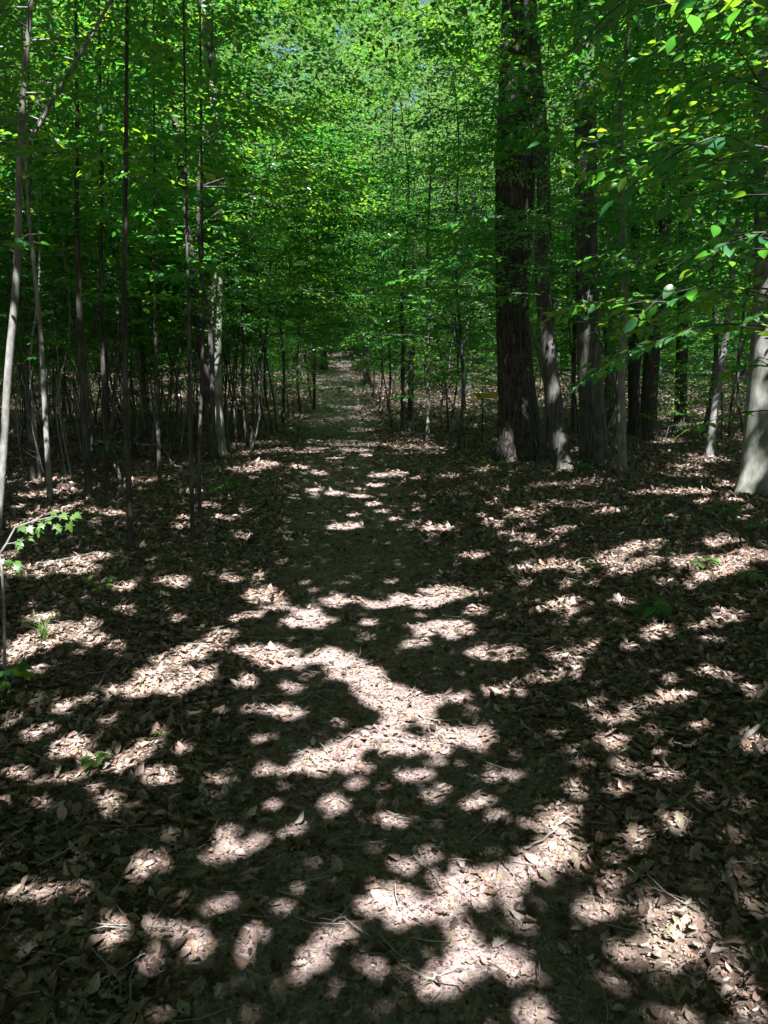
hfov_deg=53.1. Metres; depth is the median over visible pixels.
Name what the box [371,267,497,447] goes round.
sapling
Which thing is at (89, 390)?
sapling
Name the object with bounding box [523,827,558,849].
fallen branch
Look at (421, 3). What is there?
sky
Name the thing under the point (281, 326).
sapling
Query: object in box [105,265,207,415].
sapling
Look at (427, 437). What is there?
sapling
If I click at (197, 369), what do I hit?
sapling
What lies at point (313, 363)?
sapling
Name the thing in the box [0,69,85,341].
sapling
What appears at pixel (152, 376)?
sapling
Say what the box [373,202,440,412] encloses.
sapling
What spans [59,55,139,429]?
sapling
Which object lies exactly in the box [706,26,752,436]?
sapling
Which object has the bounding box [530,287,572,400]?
sapling
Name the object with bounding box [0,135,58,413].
sapling
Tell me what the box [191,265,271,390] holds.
sapling
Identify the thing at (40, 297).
sapling
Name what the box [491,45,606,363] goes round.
forest tree
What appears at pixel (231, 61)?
understory tree
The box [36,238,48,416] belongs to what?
sapling
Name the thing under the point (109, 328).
sapling
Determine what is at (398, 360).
sapling
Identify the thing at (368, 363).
sapling
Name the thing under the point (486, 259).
forest tree
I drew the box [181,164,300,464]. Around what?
sapling
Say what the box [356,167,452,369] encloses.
forest tree
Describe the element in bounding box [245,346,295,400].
sapling
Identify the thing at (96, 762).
seedling
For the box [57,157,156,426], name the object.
sapling
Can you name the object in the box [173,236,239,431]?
sapling
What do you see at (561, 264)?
forest tree
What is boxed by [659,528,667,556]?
fallen branch
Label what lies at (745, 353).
sapling
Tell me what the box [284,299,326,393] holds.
sapling
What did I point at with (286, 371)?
sapling
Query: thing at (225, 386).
sapling
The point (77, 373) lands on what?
sapling
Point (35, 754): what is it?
fallen branch
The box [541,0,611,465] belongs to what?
straight tree
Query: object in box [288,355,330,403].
sapling
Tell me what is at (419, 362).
sapling
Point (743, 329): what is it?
sapling
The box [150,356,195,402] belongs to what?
sapling
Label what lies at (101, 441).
fallen branch
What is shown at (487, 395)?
trail sign
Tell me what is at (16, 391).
sapling
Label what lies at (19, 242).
leafy sapling
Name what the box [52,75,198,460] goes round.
sapling
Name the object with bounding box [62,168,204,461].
sapling
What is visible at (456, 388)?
understory tree
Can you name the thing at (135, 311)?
sapling
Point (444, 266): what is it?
understory tree
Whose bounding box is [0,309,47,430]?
sapling
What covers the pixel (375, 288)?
forest tree
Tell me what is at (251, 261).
sapling
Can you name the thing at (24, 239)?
sapling
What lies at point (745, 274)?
forest tree
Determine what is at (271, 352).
sapling
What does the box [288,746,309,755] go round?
fallen branch
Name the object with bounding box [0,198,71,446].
sapling
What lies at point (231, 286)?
sapling
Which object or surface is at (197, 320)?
dark tree
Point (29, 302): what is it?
sapling
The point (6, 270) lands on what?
sapling
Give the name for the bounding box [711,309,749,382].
sapling
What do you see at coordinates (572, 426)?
sapling
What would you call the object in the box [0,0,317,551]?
sapling
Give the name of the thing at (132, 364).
sapling
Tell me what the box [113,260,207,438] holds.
sapling
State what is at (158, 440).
sapling
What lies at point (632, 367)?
dark tree
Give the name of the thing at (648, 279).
understory tree
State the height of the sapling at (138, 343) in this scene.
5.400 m
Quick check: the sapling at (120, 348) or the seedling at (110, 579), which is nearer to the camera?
the seedling at (110, 579)
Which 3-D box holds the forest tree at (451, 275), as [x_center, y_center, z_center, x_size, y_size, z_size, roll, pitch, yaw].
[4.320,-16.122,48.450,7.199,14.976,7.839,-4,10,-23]
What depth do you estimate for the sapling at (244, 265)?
23.24 m
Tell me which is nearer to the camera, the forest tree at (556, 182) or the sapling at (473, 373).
the sapling at (473, 373)
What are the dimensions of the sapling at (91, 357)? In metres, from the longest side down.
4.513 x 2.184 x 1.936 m
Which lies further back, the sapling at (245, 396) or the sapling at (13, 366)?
the sapling at (245, 396)
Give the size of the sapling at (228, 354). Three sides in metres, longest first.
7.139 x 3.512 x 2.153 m
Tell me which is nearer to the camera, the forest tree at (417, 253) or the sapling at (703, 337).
the sapling at (703, 337)
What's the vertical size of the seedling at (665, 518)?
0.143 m
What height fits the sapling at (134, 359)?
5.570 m
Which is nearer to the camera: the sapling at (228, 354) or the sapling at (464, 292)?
the sapling at (228, 354)
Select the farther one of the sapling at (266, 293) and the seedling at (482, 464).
the sapling at (266, 293)
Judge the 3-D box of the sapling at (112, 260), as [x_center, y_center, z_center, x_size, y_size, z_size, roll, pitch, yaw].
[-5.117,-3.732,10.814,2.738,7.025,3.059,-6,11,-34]
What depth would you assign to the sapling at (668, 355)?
25.20 m
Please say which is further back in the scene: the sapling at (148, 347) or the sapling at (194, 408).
the sapling at (148, 347)
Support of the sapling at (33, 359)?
on the ground
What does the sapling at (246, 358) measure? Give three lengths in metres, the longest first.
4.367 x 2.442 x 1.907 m
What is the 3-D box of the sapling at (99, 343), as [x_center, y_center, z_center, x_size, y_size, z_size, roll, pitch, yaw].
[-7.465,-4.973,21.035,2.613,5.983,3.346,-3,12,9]
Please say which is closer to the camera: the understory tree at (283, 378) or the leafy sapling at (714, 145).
the leafy sapling at (714, 145)
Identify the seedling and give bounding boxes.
[0,663,36,699]
[79,751,110,770]
[86,574,115,611]
[90,443,124,471]
[150,731,171,738]
[205,479,240,504]
[479,461,507,474]
[561,459,595,474]
[583,560,600,570]
[629,597,671,617]
[653,514,674,525]
[690,556,720,569]
[704,501,746,525]
[733,569,765,584]
[744,519,767,535]
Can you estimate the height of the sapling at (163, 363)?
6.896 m
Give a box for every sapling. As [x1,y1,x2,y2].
[0,0,68,362]
[0,0,86,351]
[0,0,94,479]
[0,0,105,499]
[0,0,130,478]
[0,0,172,462]
[0,0,199,527]
[0,0,234,500]
[0,0,265,493]
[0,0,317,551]
[0,3,95,320]
[0,13,167,449]
[0,18,180,469]
[0,29,145,436]
[0,30,225,488]
[0,58,111,439]
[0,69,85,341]
[0,93,85,437]
[0,109,69,437]
[0,116,50,251]
[0,129,142,474]
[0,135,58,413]
[0,138,119,467]
[0,140,168,427]
[0,141,89,445]
[0,143,93,351]
[0,161,86,454]
[0,182,49,315]
[0,185,98,478]
[0,188,46,425]
[0,193,112,447]
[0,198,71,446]
[0,200,86,338]
[0,201,75,459]
[0,208,76,482]
[0,215,86,467]
[0,216,106,442]
[0,218,55,464]
[0,218,105,473]
[0,219,96,440]
[0,235,94,413]
[0,239,73,471]
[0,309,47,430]
[0,315,47,432]
[0,335,105,416]
[0,509,81,576]
[0,554,6,681]
[1,100,73,436]
[1,182,89,428]
[1,196,96,452]
[1,249,164,458]
[3,40,159,468]
[4,33,151,457]
[4,60,149,469]
[5,187,60,436]
[7,167,70,432]
[10,151,73,442]
[10,185,40,433]
[11,61,144,425]
[13,0,211,474]
[13,367,21,416]
[17,328,93,417]
[21,218,144,453]
[23,291,71,426]
[28,303,91,424]
[29,0,243,482]
[30,3,178,458]
[31,186,105,438]
[33,233,139,438]
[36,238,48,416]
[40,58,187,443]
[40,286,157,418]
[45,15,177,441]
[47,0,307,537]
[48,199,171,448]
[48,230,145,402]
[49,243,119,429]
[50,304,114,407]
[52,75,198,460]
[53,0,308,519]
[54,198,142,430]
[55,146,168,445]
[55,234,96,420]
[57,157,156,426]
[58,140,208,441]
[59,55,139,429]
[61,207,166,460]
[62,93,184,440]
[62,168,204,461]
[63,275,84,425]
[64,170,163,437]
[65,294,149,417]
[71,260,159,402]
[71,278,114,422]
[73,149,183,441]
[73,219,187,459]
[74,150,222,427]
[74,172,184,454]
[86,321,121,422]
[88,0,251,453]
[90,241,168,430]
[90,346,146,405]
[90,356,128,403]
[91,99,223,446]
[92,120,184,433]
[95,275,164,430]
[104,309,169,440]
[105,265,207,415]
[107,327,179,409]
[109,191,251,452]
[109,353,177,425]
[110,327,182,402]
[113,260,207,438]
[119,256,181,427]
[119,312,183,366]
[119,333,198,419]
[121,147,191,447]
[121,332,168,403]
[127,64,260,457]
[128,308,241,417]
[132,218,240,436]
[133,34,309,450]
[134,123,238,404]
[134,172,208,424]
[134,183,226,390]
[136,84,274,450]
[139,289,206,441]
[139,332,193,423]
[143,209,267,350]
[143,258,192,428]
[146,204,269,415]
[148,317,185,409]
[149,298,207,439]
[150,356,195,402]
[151,140,268,435]
[151,222,251,428]
[152,345,234,397]
[157,191,253,358]
[157,197,244,435]
[159,124,226,401]
[160,229,244,440]
[162,98,268,431]
[162,284,206,428]
[164,179,273,436]
[169,239,272,389]
[170,81,284,417]
[171,129,294,454]
[171,306,239,383]
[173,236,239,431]
[177,115,304,446]
[177,283,280,402]
[179,223,283,431]
[179,259,262,439]
[179,342,232,426]
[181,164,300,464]
[188,30,314,444]
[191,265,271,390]
[192,83,283,429]
[206,276,278,396]
[222,239,265,438]
[223,312,270,422]
[223,343,288,423]
[224,129,303,431]
[225,285,300,409]
[225,298,274,418]
[226,156,276,424]
[227,231,314,427]
[230,140,326,429]
[233,251,295,399]
[233,271,311,383]
[234,277,295,375]
[237,321,281,401]
[241,234,302,428]
[243,208,298,414]
[243,299,294,388]
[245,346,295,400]
[246,279,305,409]
[258,278,341,417]
[258,300,317,385]
[262,269,296,398]
[270,318,349,417]
[270,354,295,391]
[281,350,316,391]
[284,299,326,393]
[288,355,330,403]
[290,270,370,409]
[317,234,438,428]
[320,289,354,369]
[336,286,426,399]
[348,334,388,371]
[353,273,433,398]
[354,225,380,388]
[359,131,491,442]
[359,266,450,404]
[360,234,406,391]
[365,189,496,432]
[365,239,465,430]
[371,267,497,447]
[371,293,438,382]
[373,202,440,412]
[379,167,446,420]
[388,341,426,384]
[391,275,464,408]
[393,333,445,390]
[399,213,461,391]
[409,271,496,423]
[416,240,496,410]
[434,330,463,372]
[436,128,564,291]
[437,219,483,396]
[439,222,493,398]
[446,353,472,389]
[448,307,496,362]
[449,350,490,393]
[450,195,569,357]
[453,360,497,423]
[458,341,496,390]
[474,235,602,405]
[476,321,496,369]
[478,121,646,448]
[484,289,576,395]
[488,274,576,392]
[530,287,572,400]
[535,128,641,432]
[539,0,767,392]
[540,218,693,421]
[560,320,626,402]
[562,0,767,77]
[567,88,677,427]
[576,351,627,414]
[578,352,643,426]
[581,248,767,440]
[591,30,767,332]
[598,0,751,449]
[598,144,683,409]
[600,267,697,399]
[601,298,670,379]
[602,289,688,390]
[625,278,734,391]
[629,93,730,419]
[635,354,711,441]
[640,308,702,395]
[642,247,725,404]
[652,339,738,440]
[654,213,753,438]
[661,278,737,409]
[665,309,713,377]
[673,275,746,394]
[687,282,752,412]
[688,297,740,382]
[697,338,748,393]
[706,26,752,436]
[710,264,751,409]
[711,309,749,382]
[713,321,751,390]
[715,224,752,374]
[722,213,753,384]
[723,367,748,393]
[723,394,745,401]
[728,377,747,420]
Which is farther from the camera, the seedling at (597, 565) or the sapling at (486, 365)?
the sapling at (486, 365)
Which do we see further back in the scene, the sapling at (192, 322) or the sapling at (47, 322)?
the sapling at (192, 322)
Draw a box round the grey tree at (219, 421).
[14,0,386,456]
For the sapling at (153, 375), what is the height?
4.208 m
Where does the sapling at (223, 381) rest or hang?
on the ground
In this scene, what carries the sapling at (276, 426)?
on the ground
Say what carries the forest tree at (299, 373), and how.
on the ground
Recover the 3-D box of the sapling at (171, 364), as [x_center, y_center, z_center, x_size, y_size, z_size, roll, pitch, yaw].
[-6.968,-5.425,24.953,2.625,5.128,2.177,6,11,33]
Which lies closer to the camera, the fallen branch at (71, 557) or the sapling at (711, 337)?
the fallen branch at (71, 557)
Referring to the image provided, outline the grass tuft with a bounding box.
[24,615,59,639]
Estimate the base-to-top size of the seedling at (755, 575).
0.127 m
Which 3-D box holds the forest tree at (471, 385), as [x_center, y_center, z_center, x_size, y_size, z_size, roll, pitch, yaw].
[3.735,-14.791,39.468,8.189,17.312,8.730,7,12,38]
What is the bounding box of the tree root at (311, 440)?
[305,439,366,444]
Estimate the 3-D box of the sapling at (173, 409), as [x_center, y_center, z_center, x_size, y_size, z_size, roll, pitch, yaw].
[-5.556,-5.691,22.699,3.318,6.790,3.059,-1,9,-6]
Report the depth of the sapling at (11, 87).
13.04 m
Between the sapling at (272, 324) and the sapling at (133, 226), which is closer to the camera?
the sapling at (133, 226)
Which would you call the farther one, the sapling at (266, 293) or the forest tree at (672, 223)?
the forest tree at (672, 223)
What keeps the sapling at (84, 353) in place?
on the ground
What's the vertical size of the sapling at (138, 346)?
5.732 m
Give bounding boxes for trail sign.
[473,393,497,442]
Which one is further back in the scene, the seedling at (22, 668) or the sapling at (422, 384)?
the sapling at (422, 384)
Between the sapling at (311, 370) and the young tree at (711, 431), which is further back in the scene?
the sapling at (311, 370)
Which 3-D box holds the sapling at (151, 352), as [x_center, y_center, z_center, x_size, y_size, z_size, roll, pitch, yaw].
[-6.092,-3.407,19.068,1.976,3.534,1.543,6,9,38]
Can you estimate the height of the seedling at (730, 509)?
0.252 m
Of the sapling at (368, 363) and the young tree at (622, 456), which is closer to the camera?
the young tree at (622, 456)
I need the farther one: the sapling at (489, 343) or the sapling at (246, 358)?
the sapling at (489, 343)
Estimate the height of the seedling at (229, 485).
0.371 m
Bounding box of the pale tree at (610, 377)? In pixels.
[467,0,744,424]
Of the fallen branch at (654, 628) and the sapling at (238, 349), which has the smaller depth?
the fallen branch at (654, 628)
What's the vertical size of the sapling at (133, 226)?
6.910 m
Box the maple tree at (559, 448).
[523,0,574,469]
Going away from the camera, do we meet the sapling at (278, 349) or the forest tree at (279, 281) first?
the sapling at (278, 349)
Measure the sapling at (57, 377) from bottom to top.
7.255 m
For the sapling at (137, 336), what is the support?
on the ground
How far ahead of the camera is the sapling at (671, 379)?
19.49 m
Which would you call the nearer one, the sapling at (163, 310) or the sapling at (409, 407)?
the sapling at (163, 310)
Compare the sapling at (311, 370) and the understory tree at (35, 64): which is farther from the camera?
the sapling at (311, 370)
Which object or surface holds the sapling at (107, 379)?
on the ground
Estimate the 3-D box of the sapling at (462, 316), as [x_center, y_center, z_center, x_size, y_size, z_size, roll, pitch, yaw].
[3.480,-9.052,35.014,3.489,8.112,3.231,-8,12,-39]
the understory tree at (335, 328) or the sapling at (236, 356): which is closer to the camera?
the sapling at (236, 356)
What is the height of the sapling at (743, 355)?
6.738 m
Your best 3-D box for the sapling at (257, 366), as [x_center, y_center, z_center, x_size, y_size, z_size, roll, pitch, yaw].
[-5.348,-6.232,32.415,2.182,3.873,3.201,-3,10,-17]
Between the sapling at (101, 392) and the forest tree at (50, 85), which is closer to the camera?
the sapling at (101, 392)
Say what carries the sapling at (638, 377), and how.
on the ground
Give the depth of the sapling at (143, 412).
19.58 m
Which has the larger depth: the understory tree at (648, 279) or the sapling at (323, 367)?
the sapling at (323, 367)
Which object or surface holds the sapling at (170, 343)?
on the ground
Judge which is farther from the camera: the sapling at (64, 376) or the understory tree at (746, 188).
the sapling at (64, 376)
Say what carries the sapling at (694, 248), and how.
on the ground
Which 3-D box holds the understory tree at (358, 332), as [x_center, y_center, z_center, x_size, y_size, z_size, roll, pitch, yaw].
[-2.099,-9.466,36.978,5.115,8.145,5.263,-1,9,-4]
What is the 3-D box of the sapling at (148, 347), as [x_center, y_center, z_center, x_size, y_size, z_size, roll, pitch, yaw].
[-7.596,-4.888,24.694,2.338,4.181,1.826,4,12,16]
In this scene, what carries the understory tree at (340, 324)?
on the ground
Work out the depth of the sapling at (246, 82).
18.26 m
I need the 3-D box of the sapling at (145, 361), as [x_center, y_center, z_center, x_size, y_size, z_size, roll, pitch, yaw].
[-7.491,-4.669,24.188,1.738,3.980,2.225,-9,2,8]
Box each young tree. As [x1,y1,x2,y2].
[521,15,719,471]
[670,154,753,457]
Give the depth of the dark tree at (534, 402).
16.07 m
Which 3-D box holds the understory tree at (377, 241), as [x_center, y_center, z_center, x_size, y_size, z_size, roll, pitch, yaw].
[0.209,-5.381,17.428,5.219,8.311,5.370,3,10,16]
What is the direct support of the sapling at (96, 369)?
on the ground
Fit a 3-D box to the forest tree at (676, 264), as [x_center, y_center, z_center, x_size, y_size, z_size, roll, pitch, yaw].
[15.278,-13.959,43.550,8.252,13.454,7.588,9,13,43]
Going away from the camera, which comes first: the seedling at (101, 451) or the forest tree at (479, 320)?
the seedling at (101, 451)
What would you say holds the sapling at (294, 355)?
on the ground
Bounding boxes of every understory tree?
[0,1,162,325]
[91,0,295,440]
[129,160,252,421]
[144,0,398,461]
[187,75,402,444]
[227,95,344,409]
[244,142,410,435]
[246,94,479,437]
[257,76,400,422]
[258,129,420,418]
[278,164,407,412]
[279,83,448,428]
[282,50,498,453]
[288,208,395,408]
[289,232,377,388]
[295,225,393,400]
[304,262,365,375]
[306,231,390,396]
[345,184,477,418]
[355,0,597,472]
[363,0,700,486]
[394,21,600,448]
[463,127,649,406]
[521,0,767,348]
[523,0,767,431]
[532,0,767,278]
[545,1,753,438]
[574,4,753,350]
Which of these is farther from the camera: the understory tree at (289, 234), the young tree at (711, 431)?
the understory tree at (289, 234)
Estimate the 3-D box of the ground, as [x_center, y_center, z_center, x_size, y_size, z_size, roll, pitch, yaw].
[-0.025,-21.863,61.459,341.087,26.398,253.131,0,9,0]
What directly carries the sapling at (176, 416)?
on the ground
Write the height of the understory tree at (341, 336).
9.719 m
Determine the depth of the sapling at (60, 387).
27.10 m
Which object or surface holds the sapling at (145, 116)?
on the ground
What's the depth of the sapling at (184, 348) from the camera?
19.37 m
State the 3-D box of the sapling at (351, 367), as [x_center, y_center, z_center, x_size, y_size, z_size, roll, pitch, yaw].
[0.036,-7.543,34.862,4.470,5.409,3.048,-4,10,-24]
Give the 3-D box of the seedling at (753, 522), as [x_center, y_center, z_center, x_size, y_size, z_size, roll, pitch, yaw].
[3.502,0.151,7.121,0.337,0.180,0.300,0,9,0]
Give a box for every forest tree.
[32,11,95,371]
[70,1,196,353]
[250,99,307,366]
[259,54,325,354]
[261,74,355,360]
[261,96,359,376]
[268,180,323,370]
[286,236,347,362]
[350,171,441,373]
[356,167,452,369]
[356,206,406,358]
[359,92,451,356]
[360,128,401,362]
[368,122,479,377]
[376,127,420,360]
[380,175,466,364]
[386,140,490,371]
[402,32,536,388]
[412,112,476,346]
[417,126,494,355]
[436,120,495,357]
[444,94,533,366]
[450,176,561,343]
[489,56,571,309]
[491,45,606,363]
[530,119,605,377]
[531,40,654,336]
[532,61,674,363]
[534,27,647,293]
[561,9,747,372]
[618,192,720,355]
[643,17,750,357]
[675,154,753,377]
[692,183,752,323]
[703,189,753,316]
[709,161,751,374]
[710,205,753,353]
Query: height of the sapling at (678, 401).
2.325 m
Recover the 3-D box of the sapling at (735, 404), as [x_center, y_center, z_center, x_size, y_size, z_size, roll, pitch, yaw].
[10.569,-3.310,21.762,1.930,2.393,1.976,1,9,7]
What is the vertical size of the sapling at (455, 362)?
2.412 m
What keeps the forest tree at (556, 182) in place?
on the ground
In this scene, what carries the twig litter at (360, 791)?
on the ground
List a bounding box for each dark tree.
[130,0,280,459]
[482,0,753,435]
[528,93,549,458]
[531,1,753,431]
[544,0,752,441]
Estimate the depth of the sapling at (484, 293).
17.04 m
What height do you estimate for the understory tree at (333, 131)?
8.474 m
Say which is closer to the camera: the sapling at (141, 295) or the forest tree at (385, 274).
the sapling at (141, 295)
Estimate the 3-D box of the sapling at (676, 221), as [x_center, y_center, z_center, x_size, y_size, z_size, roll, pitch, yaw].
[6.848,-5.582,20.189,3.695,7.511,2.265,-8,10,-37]
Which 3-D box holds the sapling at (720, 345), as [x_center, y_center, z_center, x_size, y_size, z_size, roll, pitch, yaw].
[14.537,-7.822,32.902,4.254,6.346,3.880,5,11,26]
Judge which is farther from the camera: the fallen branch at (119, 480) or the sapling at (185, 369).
the sapling at (185, 369)
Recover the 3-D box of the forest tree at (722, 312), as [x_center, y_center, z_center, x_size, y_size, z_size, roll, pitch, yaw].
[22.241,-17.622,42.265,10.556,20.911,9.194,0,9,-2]
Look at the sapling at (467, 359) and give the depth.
25.21 m
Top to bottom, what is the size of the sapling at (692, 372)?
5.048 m
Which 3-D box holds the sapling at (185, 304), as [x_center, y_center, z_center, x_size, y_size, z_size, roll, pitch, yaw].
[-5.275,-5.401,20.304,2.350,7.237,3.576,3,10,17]
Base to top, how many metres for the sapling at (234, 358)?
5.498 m
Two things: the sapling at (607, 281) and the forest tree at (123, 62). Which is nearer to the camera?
the sapling at (607, 281)
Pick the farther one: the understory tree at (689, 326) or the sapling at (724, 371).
the sapling at (724, 371)
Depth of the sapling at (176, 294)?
17.80 m
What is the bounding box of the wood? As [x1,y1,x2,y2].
[0,0,753,352]
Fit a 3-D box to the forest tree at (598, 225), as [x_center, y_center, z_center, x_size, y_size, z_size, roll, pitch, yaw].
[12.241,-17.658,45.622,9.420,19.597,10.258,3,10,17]
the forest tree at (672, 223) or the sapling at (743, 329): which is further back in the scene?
the forest tree at (672, 223)
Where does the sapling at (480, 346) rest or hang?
on the ground
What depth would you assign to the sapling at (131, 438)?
15.11 m
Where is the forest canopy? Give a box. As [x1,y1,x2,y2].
[0,0,752,214]
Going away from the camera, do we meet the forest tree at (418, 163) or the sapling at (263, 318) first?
the sapling at (263, 318)
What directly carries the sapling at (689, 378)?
on the ground
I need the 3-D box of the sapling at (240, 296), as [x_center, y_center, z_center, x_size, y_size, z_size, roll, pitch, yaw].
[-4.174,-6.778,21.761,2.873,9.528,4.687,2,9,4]
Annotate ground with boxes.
[0,287,767,1023]
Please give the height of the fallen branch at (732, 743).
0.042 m
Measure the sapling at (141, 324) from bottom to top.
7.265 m
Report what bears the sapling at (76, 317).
on the ground
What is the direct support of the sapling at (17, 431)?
on the ground
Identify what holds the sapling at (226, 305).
on the ground
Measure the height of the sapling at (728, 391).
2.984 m
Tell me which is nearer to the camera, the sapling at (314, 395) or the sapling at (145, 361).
the sapling at (145, 361)
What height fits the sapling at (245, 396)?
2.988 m
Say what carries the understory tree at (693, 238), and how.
on the ground
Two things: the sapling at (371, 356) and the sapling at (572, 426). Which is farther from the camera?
the sapling at (371, 356)
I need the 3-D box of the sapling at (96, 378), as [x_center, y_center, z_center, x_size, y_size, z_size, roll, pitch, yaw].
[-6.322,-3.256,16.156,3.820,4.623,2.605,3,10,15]
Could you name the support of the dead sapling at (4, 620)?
on the ground
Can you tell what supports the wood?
on the ground
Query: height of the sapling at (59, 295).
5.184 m
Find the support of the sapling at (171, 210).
on the ground
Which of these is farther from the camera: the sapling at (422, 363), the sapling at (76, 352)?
the sapling at (422, 363)
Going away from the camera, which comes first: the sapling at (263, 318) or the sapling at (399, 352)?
the sapling at (263, 318)
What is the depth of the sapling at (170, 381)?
16.41 m
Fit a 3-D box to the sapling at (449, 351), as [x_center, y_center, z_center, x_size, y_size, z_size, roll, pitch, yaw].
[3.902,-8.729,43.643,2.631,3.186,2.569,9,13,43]
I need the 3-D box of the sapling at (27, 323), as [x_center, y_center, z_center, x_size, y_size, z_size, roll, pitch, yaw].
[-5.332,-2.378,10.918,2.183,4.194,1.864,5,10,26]
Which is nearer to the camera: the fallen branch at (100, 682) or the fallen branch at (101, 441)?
the fallen branch at (100, 682)
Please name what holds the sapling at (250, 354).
on the ground
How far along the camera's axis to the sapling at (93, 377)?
25.32 m
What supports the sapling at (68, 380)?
on the ground
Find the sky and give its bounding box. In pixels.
[86,0,751,279]
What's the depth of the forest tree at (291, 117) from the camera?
57.01 m
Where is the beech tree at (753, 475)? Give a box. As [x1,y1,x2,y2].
[733,2,767,495]
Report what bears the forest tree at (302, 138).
on the ground
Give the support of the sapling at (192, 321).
on the ground
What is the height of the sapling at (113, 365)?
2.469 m
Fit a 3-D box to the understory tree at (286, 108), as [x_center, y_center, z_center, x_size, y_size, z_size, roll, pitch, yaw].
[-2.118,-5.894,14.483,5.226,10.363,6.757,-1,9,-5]
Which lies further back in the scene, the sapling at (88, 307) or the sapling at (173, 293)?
the sapling at (173, 293)
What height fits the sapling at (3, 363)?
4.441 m
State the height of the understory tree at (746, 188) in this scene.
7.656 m
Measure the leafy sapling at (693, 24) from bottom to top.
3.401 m
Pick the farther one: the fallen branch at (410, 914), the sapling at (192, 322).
the sapling at (192, 322)
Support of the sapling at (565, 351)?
on the ground
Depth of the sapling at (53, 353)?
14.55 m
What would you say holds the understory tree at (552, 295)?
on the ground
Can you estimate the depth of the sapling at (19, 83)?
12.87 m
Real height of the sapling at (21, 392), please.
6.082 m
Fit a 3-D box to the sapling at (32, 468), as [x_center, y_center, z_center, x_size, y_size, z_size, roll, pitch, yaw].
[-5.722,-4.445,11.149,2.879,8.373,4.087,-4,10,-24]
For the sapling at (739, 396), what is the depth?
21.02 m
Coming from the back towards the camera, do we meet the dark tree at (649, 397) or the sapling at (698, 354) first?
the sapling at (698, 354)
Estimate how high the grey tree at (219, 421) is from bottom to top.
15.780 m
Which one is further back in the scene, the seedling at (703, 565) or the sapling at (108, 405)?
the sapling at (108, 405)
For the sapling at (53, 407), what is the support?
on the ground
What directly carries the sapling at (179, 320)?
on the ground
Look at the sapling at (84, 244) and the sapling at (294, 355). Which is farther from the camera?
the sapling at (294, 355)
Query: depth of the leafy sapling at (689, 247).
6.95 m
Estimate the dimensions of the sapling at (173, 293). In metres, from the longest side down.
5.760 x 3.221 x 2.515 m
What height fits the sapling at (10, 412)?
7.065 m
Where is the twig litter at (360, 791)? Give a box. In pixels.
[0,515,767,1023]
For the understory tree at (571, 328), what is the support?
on the ground
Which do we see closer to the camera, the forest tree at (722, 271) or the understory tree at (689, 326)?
the understory tree at (689, 326)
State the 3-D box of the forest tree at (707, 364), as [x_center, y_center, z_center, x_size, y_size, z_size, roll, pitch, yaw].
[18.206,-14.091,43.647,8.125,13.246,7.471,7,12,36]
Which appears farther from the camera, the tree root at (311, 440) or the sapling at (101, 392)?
the sapling at (101, 392)
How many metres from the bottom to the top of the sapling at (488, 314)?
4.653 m
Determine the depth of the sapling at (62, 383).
19.25 m
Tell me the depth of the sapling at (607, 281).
17.73 m
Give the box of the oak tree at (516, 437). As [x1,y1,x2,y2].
[490,0,546,463]
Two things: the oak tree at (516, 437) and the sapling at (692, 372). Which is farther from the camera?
the sapling at (692, 372)
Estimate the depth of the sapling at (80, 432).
16.18 m
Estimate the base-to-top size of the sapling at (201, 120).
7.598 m
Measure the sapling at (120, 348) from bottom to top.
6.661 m
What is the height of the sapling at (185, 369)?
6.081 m
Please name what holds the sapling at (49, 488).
on the ground
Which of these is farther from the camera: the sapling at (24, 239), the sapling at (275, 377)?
the sapling at (275, 377)
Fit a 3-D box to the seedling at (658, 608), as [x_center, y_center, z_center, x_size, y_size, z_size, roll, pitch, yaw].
[1.646,0.600,4.777,0.238,0.124,0.242,-3,10,-20]
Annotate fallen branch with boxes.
[24,749,68,764]
[37,549,119,567]
[88,398,166,446]
[98,648,166,685]
[113,462,125,500]
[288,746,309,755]
[409,913,441,927]
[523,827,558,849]
[649,615,669,630]
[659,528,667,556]
[727,718,767,748]
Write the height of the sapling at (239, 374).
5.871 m
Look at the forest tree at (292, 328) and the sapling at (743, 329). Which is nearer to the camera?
the sapling at (743, 329)
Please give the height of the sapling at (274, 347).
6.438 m
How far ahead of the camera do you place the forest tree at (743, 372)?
45.77 m
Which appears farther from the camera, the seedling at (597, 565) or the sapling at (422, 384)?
the sapling at (422, 384)
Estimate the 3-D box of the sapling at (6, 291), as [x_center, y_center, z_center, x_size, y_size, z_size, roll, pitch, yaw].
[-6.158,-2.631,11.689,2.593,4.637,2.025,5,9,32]
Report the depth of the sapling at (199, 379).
23.06 m
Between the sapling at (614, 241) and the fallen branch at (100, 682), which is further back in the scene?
the sapling at (614, 241)
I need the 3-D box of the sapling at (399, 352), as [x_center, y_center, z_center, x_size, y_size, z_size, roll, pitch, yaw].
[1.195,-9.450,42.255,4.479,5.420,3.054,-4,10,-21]
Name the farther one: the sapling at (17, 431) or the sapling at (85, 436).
the sapling at (17, 431)
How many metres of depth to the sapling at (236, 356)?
25.02 m
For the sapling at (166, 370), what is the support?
on the ground
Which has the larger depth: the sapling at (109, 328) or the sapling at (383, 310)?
the sapling at (383, 310)
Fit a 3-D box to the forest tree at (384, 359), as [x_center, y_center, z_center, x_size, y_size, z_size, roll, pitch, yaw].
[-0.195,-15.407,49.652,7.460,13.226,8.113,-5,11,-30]
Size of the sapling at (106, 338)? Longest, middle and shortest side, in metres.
7.098 x 2.750 x 2.547 m
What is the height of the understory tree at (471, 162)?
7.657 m
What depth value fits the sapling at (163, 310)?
16.88 m
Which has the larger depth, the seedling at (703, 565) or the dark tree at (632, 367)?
the dark tree at (632, 367)
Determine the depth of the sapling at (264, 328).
21.12 m

